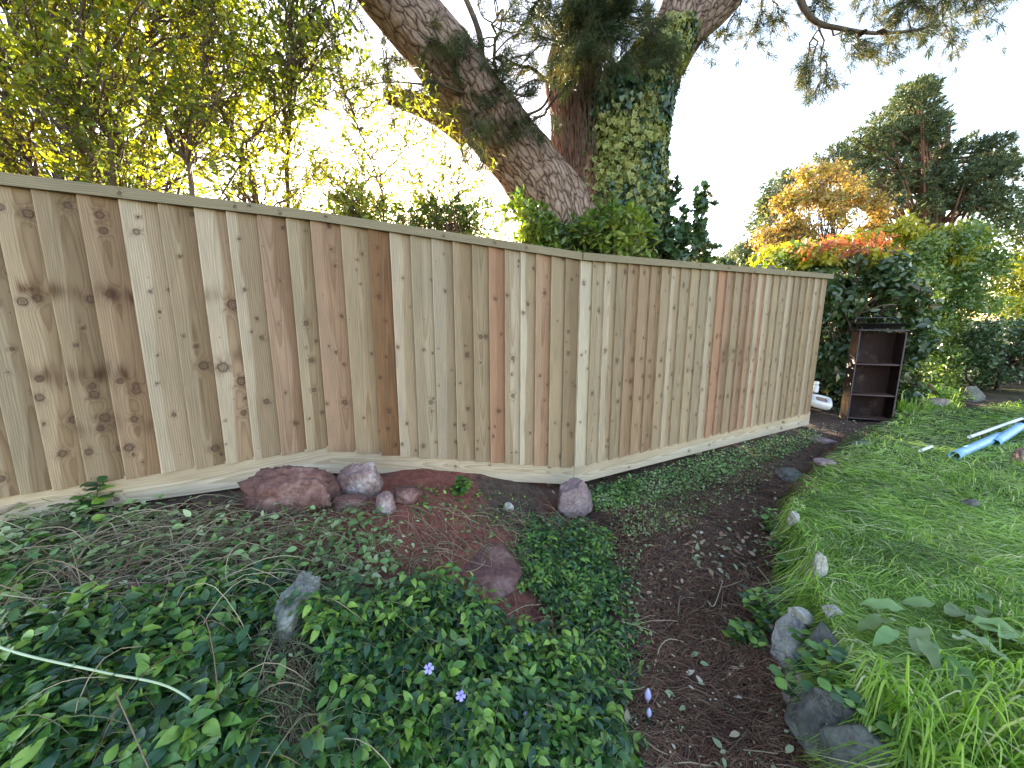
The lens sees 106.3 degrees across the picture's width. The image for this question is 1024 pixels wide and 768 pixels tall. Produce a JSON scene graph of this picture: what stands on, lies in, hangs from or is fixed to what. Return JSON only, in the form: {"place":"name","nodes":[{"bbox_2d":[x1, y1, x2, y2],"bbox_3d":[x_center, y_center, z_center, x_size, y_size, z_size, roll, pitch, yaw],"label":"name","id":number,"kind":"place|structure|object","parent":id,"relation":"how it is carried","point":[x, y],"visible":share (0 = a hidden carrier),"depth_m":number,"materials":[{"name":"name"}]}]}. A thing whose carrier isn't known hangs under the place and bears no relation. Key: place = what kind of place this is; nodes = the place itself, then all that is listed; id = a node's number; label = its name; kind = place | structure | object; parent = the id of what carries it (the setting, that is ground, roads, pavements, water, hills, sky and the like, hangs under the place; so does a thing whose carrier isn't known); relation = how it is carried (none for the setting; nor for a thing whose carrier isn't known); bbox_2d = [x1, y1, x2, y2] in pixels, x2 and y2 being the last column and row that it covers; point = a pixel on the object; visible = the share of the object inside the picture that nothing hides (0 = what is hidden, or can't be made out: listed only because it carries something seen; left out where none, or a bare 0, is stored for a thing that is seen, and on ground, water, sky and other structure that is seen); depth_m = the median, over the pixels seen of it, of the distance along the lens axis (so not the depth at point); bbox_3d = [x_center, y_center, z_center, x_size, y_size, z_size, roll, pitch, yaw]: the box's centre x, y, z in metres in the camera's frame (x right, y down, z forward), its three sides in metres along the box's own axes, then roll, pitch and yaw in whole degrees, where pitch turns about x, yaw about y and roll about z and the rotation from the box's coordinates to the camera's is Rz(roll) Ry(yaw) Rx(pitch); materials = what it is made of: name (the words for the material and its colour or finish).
{"place":"outdoors","nodes":[
{"label":"outdoors","id":0,"kind":"place"},
{"bbox_2d":[0,320,1023,766],"bbox_3d":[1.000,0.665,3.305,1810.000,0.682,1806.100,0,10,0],"label":"ground","id":1,"kind":"structure","parent":0,"point":[832,422],"depth_m":2.59,"materials":[{"name":"soil"}]},
{"bbox_2d":[11,511,122,548],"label":"dead stem","id":2,"kind":"object","parent":1,"relation":"on","point":[34,542],"visible":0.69,"depth_m":1.71,"materials":[{"name":"brown plant"}]},
{"bbox_2d":[46,522,119,587],"bbox_3d":[-1.782,0.708,1.638,0.115,0.069,0.386,-4,10,-22],"label":"dead stem","id":3,"kind":"object","parent":1,"relation":"on","point":[89,539],"visible":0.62,"depth_m":1.68,"materials":[{"name":"brown plant"}]},
{"bbox_2d":[48,476,122,513],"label":"leafy plant","id":4,"kind":"object","parent":1,"relation":"on","point":[97,500],"visible":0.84,"depth_m":1.95,"materials":[{"name":"green plant"}]},
{"bbox_2d":[0,0,193,188],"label":"tall shrub","id":5,"kind":"object","parent":1,"relation":"on","point":[41,44],"visible":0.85,"depth_m":2.40,"materials":[{"name":"green plant"}]},
{"bbox_2d":[0,646,199,706],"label":"long stem","id":6,"kind":"object","parent":1,"relation":"on","point":[92,669],"visible":0.66,"depth_m":1.01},
{"bbox_2d":[121,580,146,595],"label":"rock","id":7,"kind":"object","parent":1,"relation":"on","point":[129,584],"visible":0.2,"depth_m":1.41,"materials":[{"name":"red stone"}]},
{"bbox_2d":[0,0,296,199],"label":"background tree","id":8,"kind":"object","parent":1,"relation":"on","point":[55,176],"visible":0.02,"depth_m":6.00,"materials":[{"name":"green plant"}]},
{"bbox_2d":[0,0,298,201],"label":"tall shrub","id":9,"kind":"object","parent":1,"relation":"on","point":[189,133],"visible":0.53,"depth_m":2.62,"materials":[{"name":"green plant"}]},
{"bbox_2d":[175,501,195,511],"bbox_3d":[-1.746,0.658,2.050,0.120,0.068,0.068,-8,8,11],"label":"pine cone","id":10,"kind":"object","parent":1,"relation":"on","point":[185,507],"visible":0.56,"depth_m":2.04,"materials":[{"name":"brown plant"}]},
{"bbox_2d":[0,494,412,756],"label":"torn leaves","id":11,"kind":"object","parent":1,"relation":"on","point":[33,552],"visible":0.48,"depth_m":1.67,"materials":[{"name":"green plant"}]},
{"bbox_2d":[141,0,383,208],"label":"tall shrub","id":12,"kind":"object","parent":1,"relation":"on","point":[309,31],"visible":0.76,"depth_m":2.73,"materials":[{"name":"green plant"}]},
{"bbox_2d":[237,465,331,516],"bbox_3d":[-1.220,0.600,2.111,0.480,0.300,0.204,0,10,0],"label":"rock","id":13,"kind":"object","parent":1,"relation":"on","point":[302,487],"visible":0.87,"depth_m":2.05,"materials":[{"name":"red stone"}]},
{"bbox_2d":[268,570,320,649],"bbox_3d":[-0.771,0.826,1.379,0.142,0.218,0.307,0,10,0],"label":"boulder","id":14,"kind":"object","parent":1,"relation":"on","point":[304,581],"visible":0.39,"depth_m":1.30,"materials":[{"name":"stone"}]},
{"bbox_2d":[0,528,599,767],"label":"stalks","id":15,"kind":"object","parent":1,"relation":"on","point":[149,700],"visible":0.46,"depth_m":1.08,"materials":[{"name":"brown plant"}]},
{"bbox_2d":[0,495,645,734],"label":"wilted leaves","id":16,"kind":"object","parent":1,"relation":"on","point":[317,559],"visible":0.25,"depth_m":1.79,"materials":[{"name":"green plant"}]},
{"bbox_2d":[0,512,658,767],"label":"periwinkle ground cover","id":17,"kind":"object","parent":1,"relation":"on","point":[169,724],"visible":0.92,"depth_m":1.19,"materials":[{"name":"green plant"}]},
{"bbox_2d":[424,663,433,673],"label":"periwinkle flower","id":18,"kind":"object","parent":17,"relation":"on","point":[426,671],"visible":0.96,"depth_m":1.22,"materials":[{"name":"purple plant"}]},
{"bbox_2d":[456,685,465,701],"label":"periwinkle flower","id":19,"kind":"object","parent":17,"relation":"on","point":[459,694],"visible":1,"depth_m":1.20,"materials":[{"name":"purple plant"}]},
{"bbox_2d":[326,472,340,499],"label":"rock","id":20,"kind":"object","parent":1,"relation":"on","point":[334,488],"visible":0.32,"depth_m":2.23,"materials":[{"name":"red stone"}]},
{"bbox_2d":[0,486,679,767],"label":"dry stalks","id":21,"kind":"object","parent":1,"relation":"on","point":[300,669],"visible":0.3,"depth_m":1.64,"materials":[{"name":"brown plant"}]},
{"bbox_2d":[333,493,367,510],"bbox_3d":[-0.905,0.665,2.155,0.188,0.084,0.084,0,10,0],"label":"rock","id":22,"kind":"object","parent":1,"relation":"on","point":[356,498],"visible":0.81,"depth_m":2.13,"materials":[{"name":"red stone"}]},
{"bbox_2d":[336,462,383,498],"bbox_3d":[-0.909,0.579,2.312,0.275,0.240,0.152,2,10,11],"label":"rock","id":23,"kind":"object","parent":1,"relation":"on","point":[353,478],"visible":0.84,"depth_m":2.26,"materials":[{"name":"stone"}]},
{"bbox_2d":[240,15,513,235],"bbox_3d":[-1.120,-1.303,3.375,2.312,3.524,1.413,0,10,0],"label":"tall shrub","id":24,"kind":"object","parent":1,"relation":"on","point":[325,176],"visible":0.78,"depth_m":3.16,"materials":[{"name":"green plant"}]},
{"bbox_2d":[375,490,395,515],"bbox_3d":[-0.702,0.663,2.127,0.111,0.144,0.087,0,10,0],"label":"rock","id":25,"kind":"object","parent":1,"relation":"on","point":[385,501],"visible":0.93,"depth_m":2.10,"materials":[{"name":"stone"}]},
{"bbox_2d":[301,168,510,239],"bbox_3d":[-0.917,-0.710,3.466,1.916,2.357,0.981,0,10,0],"label":"shrub","id":26,"kind":"object","parent":1,"relation":"on","point":[347,208],"visible":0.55,"depth_m":3.15,"materials":[{"name":"green plant"}]},
{"bbox_2d":[393,486,423,504],"bbox_3d":[-0.619,0.655,2.271,0.184,0.106,0.130,0,10,0],"label":"rock","id":27,"kind":"object","parent":1,"relation":"on","point":[407,494],"visible":0.96,"depth_m":2.23,"materials":[{"name":"red stone"}]},
{"bbox_2d":[0,172,833,521],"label":"fence","id":28,"kind":"object","parent":1,"relation":"on","point":[152,344],"visible":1,"depth_m":2.45,"materials":[{"name":"beige wood"}]},
{"bbox_2d":[0,502,21,515],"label":"wooden board","id":29,"kind":"object","parent":28,"relation":"on","point":[8,509],"visible":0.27,"depth_m":1.81,"materials":[{"name":"beige wood"}]},
{"bbox_2d":[0,425,887,767],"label":"pine needle litter","id":30,"kind":"object","parent":1,"relation":"on","point":[684,739],"visible":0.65,"depth_m":1.68,"materials":[{"name":"brown plant"}]},
{"bbox_2d":[449,475,473,495],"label":"leafy plant","id":31,"kind":"object","parent":1,"relation":"on","point":[462,486],"visible":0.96,"depth_m":2.47,"materials":[{"name":"green plant"}]},
{"bbox_2d":[464,544,522,600],"bbox_3d":[-0.097,0.972,1.991,0.278,0.107,0.434,3,10,19],"label":"flat rock","id":32,"kind":"object","parent":1,"relation":"on","point":[505,570],"visible":0.69,"depth_m":1.96,"materials":[{"name":"red stone"}]},
{"bbox_2d":[503,502,513,510],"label":"rock","id":33,"kind":"object","parent":1,"relation":"on","point":[507,504],"visible":0.84,"depth_m":2.60,"materials":[{"name":"stone"}]},
{"bbox_2d":[412,475,641,699],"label":"green weeds","id":34,"kind":"object","parent":1,"relation":"on","point":[592,641],"visible":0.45,"depth_m":2.33,"materials":[{"name":"green plant"}]},
{"bbox_2d":[558,477,592,516],"bbox_3d":[0.448,0.831,2.795,0.298,0.278,0.158,-3,10,-19],"label":"rock","id":35,"kind":"object","parent":1,"relation":"on","point":[574,495],"visible":0.95,"depth_m":2.73,"materials":[{"name":"stone"}]},
{"bbox_2d":[496,184,661,258],"bbox_3d":[0.628,-0.502,3.615,1.520,2.574,0.918,0,10,0],"label":"laurel shrub","id":36,"kind":"object","parent":1,"relation":"on","point":[608,230],"visible":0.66,"depth_m":3.30,"materials":[{"name":"green plant"}]},
{"bbox_2d":[603,610,623,625],"bbox_3d":[0.481,1.134,1.855,0.072,0.072,0.127,-7,6,-37],"label":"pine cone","id":37,"kind":"object","parent":1,"relation":"on","point":[617,616],"visible":0.47,"depth_m":1.84,"materials":[{"name":"plant"}]},
{"bbox_2d":[645,688,650,703],"bbox_3d":[0.524,1.212,1.482,0.024,0.100,0.024,-3,10,-15],"label":"crocus bud","id":38,"kind":"object","parent":1,"relation":"on","point":[647,695],"visible":0.77,"depth_m":1.47,"materials":[{"name":"purple plant"}]},
{"bbox_2d":[646,708,651,717],"bbox_3d":[0.511,1.237,1.435,0.018,0.074,0.018,-3,10,-15],"label":"crocus bud","id":39,"kind":"object","parent":1,"relation":"on","point":[648,712],"visible":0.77,"depth_m":1.43,"materials":[{"name":"purple plant"}]},
{"bbox_2d":[305,0,1019,257],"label":"pine tree","id":40,"kind":"object","parent":1,"relation":"on","point":[473,79],"visible":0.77,"depth_m":3.55,"materials":[{"name":"green plant"}]},
{"bbox_2d":[512,121,517,133],"bbox_3d":[0.029,-2.351,3.510,0.068,0.120,0.068,-2,0,-10],"label":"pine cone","id":41,"kind":"object","parent":40,"relation":"hanging from","point":[515,124],"visible":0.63,"depth_m":3.50,"materials":[{"name":"brown plant"}]},
{"bbox_2d":[557,9,700,258],"bbox_3d":[1.184,-2.083,3.992,1.480,3.096,0.789,0,10,0],"label":"ivy","id":42,"kind":"object","parent":40,"relation":"attached to","point":[613,121],"visible":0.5,"depth_m":3.77,"materials":[{"name":"green plant"}]},
{"bbox_2d":[855,29,867,38],"bbox_3d":[3.420,-3.433,3.764,0.058,0.058,0.102,-8,-8,-39],"label":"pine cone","id":43,"kind":"object","parent":40,"relation":"attached to","point":[862,32],"visible":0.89,"depth_m":3.75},
{"bbox_2d":[877,28,887,35],"bbox_3d":[3.625,-3.449,3.762,0.102,0.058,0.058,12,11,8],"label":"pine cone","id":44,"kind":"object","parent":40,"relation":"attached to","point":[883,31],"visible":0.99,"depth_m":3.75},
{"bbox_2d":[645,174,722,263],"bbox_3d":[1.746,-0.770,4.147,0.879,2.799,1.043,6,11,31],"label":"dark ivy bush","id":45,"kind":"object","parent":1,"relation":"on","point":[683,233],"visible":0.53,"depth_m":3.87,"materials":[{"name":"green plant"}]},
{"bbox_2d":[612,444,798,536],"bbox_3d":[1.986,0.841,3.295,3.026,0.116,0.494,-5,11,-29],"label":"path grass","id":46,"kind":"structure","parent":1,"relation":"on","point":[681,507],"depth_m":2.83,"materials":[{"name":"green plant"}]},
{"bbox_2d":[708,581,722,606],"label":"dead stem","id":47,"kind":"object","parent":1,"relation":"on","point":[717,597],"visible":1,"depth_m":2.00,"materials":[{"name":"beige plant"}]},
{"bbox_2d":[713,245,738,265],"bbox_3d":[13.069,-5.439,23.238,2.282,5.634,3.299,8,13,41],"label":"distant tree","id":48,"kind":"object","parent":1,"relation":"on","point":[720,260],"visible":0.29,"depth_m":22.51,"materials":[{"name":"green plant"}]},
{"bbox_2d":[621,443,847,767],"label":"twigs","id":49,"kind":"object","parent":1,"relation":"on","point":[740,738],"visible":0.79,"depth_m":1.73,"materials":[{"name":"brown wood"}]},
{"bbox_2d":[600,420,889,767],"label":"leaf litter","id":50,"kind":"object","parent":1,"relation":"on","point":[789,748],"visible":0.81,"depth_m":1.96,"materials":[{"name":"brown plant"}]},
{"bbox_2d":[721,215,771,266],"bbox_3d":[12.053,-5.218,19.466,3.030,6.452,2.493,0,10,0],"label":"distant tree","id":51,"kind":"object","parent":1,"relation":"on","point":[740,252],"visible":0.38,"depth_m":18.66,"materials":[{"name":"green plant"}]},
{"bbox_2d":[721,616,772,650],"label":"leafy plant","id":52,"kind":"object","parent":1,"relation":"on","point":[740,631],"visible":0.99,"depth_m":1.77,"materials":[{"name":"green plant"}]},
{"bbox_2d":[736,583,795,624],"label":"leafy plant","id":53,"kind":"object","parent":1,"relation":"on","point":[747,595],"visible":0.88,"depth_m":1.88,"materials":[{"name":"green plant"}]},
{"bbox_2d":[752,507,780,534],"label":"leafy plant","id":54,"kind":"object","parent":1,"relation":"on","point":[766,517],"visible":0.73,"depth_m":2.59,"materials":[{"name":"green plant"}]},
{"bbox_2d":[747,166,799,228],"bbox_3d":[9.655,-4.497,14.355,2.086,6.734,1.758,-8,12,-39],"label":"evergreen tree","id":55,"kind":"object","parent":1,"relation":"on","point":[762,200],"visible":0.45,"depth_m":13.73,"materials":[{"name":"green plant"}]},
{"bbox_2d":[589,372,960,538],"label":"weeds","id":56,"kind":"object","parent":1,"relation":"on","point":[683,479],"visible":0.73,"depth_m":3.35,"materials":[{"name":"green plant"}]},
{"bbox_2d":[766,529,790,553],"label":"leafy plant","id":57,"kind":"object","parent":1,"relation":"on","point":[774,544],"visible":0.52,"depth_m":2.28,"materials":[{"name":"green plant"}]},
{"bbox_2d":[773,554,795,579],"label":"leafy plant","id":58,"kind":"object","parent":1,"relation":"on","point":[781,557],"visible":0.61,"depth_m":2.11,"materials":[{"name":"green plant"}]},
{"bbox_2d":[783,659,791,671],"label":"leafy plant","id":59,"kind":"object","parent":1,"relation":"on","point":[788,662],"visible":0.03,"depth_m":1.58,"materials":[{"name":"green plant"}]},
{"bbox_2d":[775,467,802,481],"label":"flat rock","id":60,"kind":"object","parent":1,"relation":"on","point":[787,474],"visible":0.76,"depth_m":3.33,"materials":[{"name":"grey stone"}]},
{"bbox_2d":[787,511,799,525],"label":"rock","id":61,"kind":"object","parent":1,"relation":"on","point":[794,516],"visible":0.88,"depth_m":2.31,"materials":[{"name":"stone"}]},
{"bbox_2d":[770,495,863,681],"bbox_3d":[1.613,0.949,2.197,0.235,0.340,2.032,5,11,30],"label":"grass fringe","id":62,"kind":"object","parent":1,"relation":"on","point":[791,533],"depth_m":2.24,"materials":[{"name":"green plant"}]},
{"bbox_2d":[812,552,827,576],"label":"rock","id":63,"kind":"object","parent":1,"relation":"on","point":[819,563],"visible":0.81,"depth_m":1.80,"materials":[{"name":"stone"}]},
{"bbox_2d":[811,394,832,409],"bbox_3d":[4.059,0.234,5.059,0.250,0.105,0.200,17,44,22],"label":"jerry can","id":64,"kind":"object","parent":1,"relation":"on","point":[821,402],"visible":0.86,"depth_m":5.01,"materials":[{"name":"white plastic"}]},
{"bbox_2d":[813,381,818,392],"bbox_3d":[3.970,0.038,5.018,0.070,0.145,0.070,12,-1,-2],"label":"bottle","id":65,"kind":"object","parent":64,"relation":"on","point":[816,387],"visible":0.88,"depth_m":4.99,"materials":[{"name":"white plastic"}]},
{"bbox_2d":[807,437,837,443],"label":"flat rock","id":66,"kind":"object","parent":1,"relation":"on","point":[826,440],"visible":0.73,"depth_m":4.26,"materials":[{"name":"stone"}]},
{"bbox_2d":[813,458,836,465],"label":"flat rock","id":67,"kind":"object","parent":1,"relation":"on","point":[821,460],"visible":0.75,"depth_m":3.24,"materials":[{"name":"stone"}]},
{"bbox_2d":[741,143,908,341],"bbox_3d":[7.978,-3.205,9.656,4.705,5.747,2.537,0,10,0],"label":"autumn tree","id":68,"kind":"object","parent":1,"relation":"on","point":[808,192],"visible":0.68,"depth_m":9.19,"materials":[{"name":"orange plant"}]},
{"bbox_2d":[767,585,897,767],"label":"rocks","id":69,"kind":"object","parent":1,"relation":"on","point":[815,710],"depth_m":1.31,"materials":[{"name":"grey stone"}]},
{"bbox_2d":[769,627,832,699],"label":"leafy plant","id":70,"kind":"object","parent":69,"relation":"on","point":[804,655],"visible":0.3,"depth_m":1.47,"materials":[{"name":"green plant"}]},
{"bbox_2d":[811,654,911,740],"bbox_3d":[1.168,1.051,1.273,0.280,0.128,0.303,0,10,0],"label":"leafy plant","id":71,"kind":"object","parent":69,"relation":"on","point":[849,697],"visible":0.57,"depth_m":1.26,"materials":[{"name":"green plant"}]},
{"bbox_2d":[822,604,842,618],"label":"rock","id":72,"kind":"object","parent":1,"relation":"on","point":[829,611],"visible":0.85,"depth_m":1.58,"materials":[{"name":"stone"}]},
{"bbox_2d":[717,231,952,411],"bbox_3d":[4.954,-0.789,6.309,4.250,3.248,2.543,0,10,0],"label":"photinia bush","id":73,"kind":"object","parent":1,"relation":"on","point":[882,280],"visible":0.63,"depth_m":5.61,"materials":[{"name":"green plant"}]},
{"bbox_2d":[808,639,872,668],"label":"leafy plant","id":74,"kind":"object","parent":1,"relation":"on","point":[825,650],"visible":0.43,"depth_m":1.44,"materials":[{"name":"green plant"}]},
{"bbox_2d":[850,441,870,446],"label":"flat rock","id":75,"kind":"object","parent":1,"relation":"on","point":[863,442],"visible":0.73,"depth_m":3.80,"materials":[{"name":"grey stone"}]},
{"bbox_2d":[839,329,909,420],"bbox_3d":[4.681,-0.100,4.996,0.503,1.212,0.222,3,10,20],"label":"bookcase","id":76,"kind":"object","parent":1,"relation":"on","point":[872,374],"visible":0.88,"depth_m":5.04,"materials":[{"name":"brown laminate"}]},
{"bbox_2d":[854,317,908,328],"bbox_3d":[4.683,-0.773,4.886,0.490,0.155,0.210,3,10,20],"label":"garden basket","id":77,"kind":"object","parent":76,"relation":"on","point":[898,325],"visible":1,"depth_m":4.84,"materials":[{"name":"black metal"}]},
{"bbox_2d":[746,203,1023,389],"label":"hedge","id":78,"kind":"object","parent":1,"relation":"on","point":[963,254],"visible":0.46,"depth_m":6.94,"materials":[{"name":"green plant"}]},
{"bbox_2d":[811,70,1023,231],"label":"pine tree","id":79,"kind":"object","parent":1,"relation":"on","point":[912,132],"visible":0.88,"depth_m":12.98,"materials":[{"name":"green plant"}]},
{"bbox_2d":[826,590,1023,767],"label":"grass tussock","id":80,"kind":"object","parent":1,"relation":"on","point":[1004,727],"depth_m":1.12,"materials":[{"name":"green plant"}]},
{"bbox_2d":[918,445,933,451],"bbox_3d":[3.727,0.581,3.457,0.255,0.027,0.026,-5,11,-27],"label":"plastic rod","id":81,"kind":"object","parent":1,"relation":"on","point":[926,448],"visible":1,"depth_m":3.43,"materials":[{"name":"white plastic"}]},
{"bbox_2d":[891,372,965,417],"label":"distant grass","id":82,"kind":"structure","parent":1,"relation":"on","point":[903,407],"depth_m":5.56,"materials":[{"name":"green plant"}]},
{"bbox_2d":[928,398,949,407],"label":"rock","id":83,"kind":"object","parent":1,"relation":"on","point":[943,400],"visible":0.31,"depth_m":5.75,"materials":[{"name":"stone"}]},
{"bbox_2d":[930,385,975,401],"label":"leafy plant","id":84,"kind":"object","parent":1,"relation":"on","point":[952,396],"visible":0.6,"depth_m":6.14,"materials":[{"name":"green plant"}]},
{"bbox_2d":[960,499,980,507],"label":"flat rock","id":85,"kind":"object","parent":1,"relation":"on","point":[972,502],"visible":0.82,"depth_m":2.52,"materials":[{"name":"grey stone"}]},
{"bbox_2d":[948,432,1000,459],"bbox_3d":[4.455,0.583,3.665,1.274,0.077,0.076,-5,11,-27],"label":"plastic pipe","id":86,"kind":"object","parent":1,"relation":"on","point":[980,444],"visible":0.88,"depth_m":3.55,"materials":[{"name":"blue plastic"}]},
{"bbox_2d":[963,386,985,401],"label":"rock","id":87,"kind":"object","parent":1,"relation":"on","point":[978,394],"visible":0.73,"depth_m":6.18,"materials":[{"name":"grey stone"}]},
{"bbox_2d":[938,308,1023,390],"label":"round shrub","id":88,"kind":"object","parent":1,"relation":"on","point":[998,363],"visible":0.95,"depth_m":6.82,"materials":[{"name":"green plant"}]},
{"bbox_2d":[958,183,1023,286],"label":"evergreen tree","id":89,"kind":"object","parent":1,"relation":"on","point":[1014,214],"visible":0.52,"depth_m":12.64,"materials":[{"name":"green plant"}]},
{"bbox_2d":[967,417,1022,438],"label":"plastic rod","id":90,"kind":"object","parent":1,"relation":"on","point":[993,428],"visible":1,"depth_m":4.04,"materials":[{"name":"white plastic"}]},
{"bbox_2d":[981,247,1023,320],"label":"tall shrub","id":91,"kind":"object","parent":1,"relation":"on","point":[1016,289],"visible":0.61,"depth_m":10.62,"materials":[{"name":"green plant"}]},
{"bbox_2d":[992,423,1023,445],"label":"plastic pipe","id":92,"kind":"object","parent":1,"relation":"on","point":[1010,432],"visible":0.84,"depth_m":3.92,"materials":[{"name":"blue plastic"}]},
{"bbox_2d":[1010,447,1023,467],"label":"rock","id":93,"kind":"object","parent":1,"relation":"on","point":[1018,453],"visible":0.66,"depth_m":3.26,"materials":[{"name":"stone"}]},
{"bbox_2d":[0,0,1023,319],"label":"sky","id":94,"kind":"structure","parent":0,"point":[731,128],"materials":[{"name":"white"}]},
{"bbox_2d":[748,399,1023,767],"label":"lawn grass","id":95,"kind":"structure","parent":0,"point":[1018,559],"depth_m":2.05,"materials":[{"name":"green plant"}]},
{"bbox_2d":[855,592,1023,703],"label":"leafy plant","id":96,"kind":"object","parent":95,"relation":"on","point":[921,642],"visible":0.97,"depth_m":1.44,"materials":[{"name":"green plant"}]}
]}

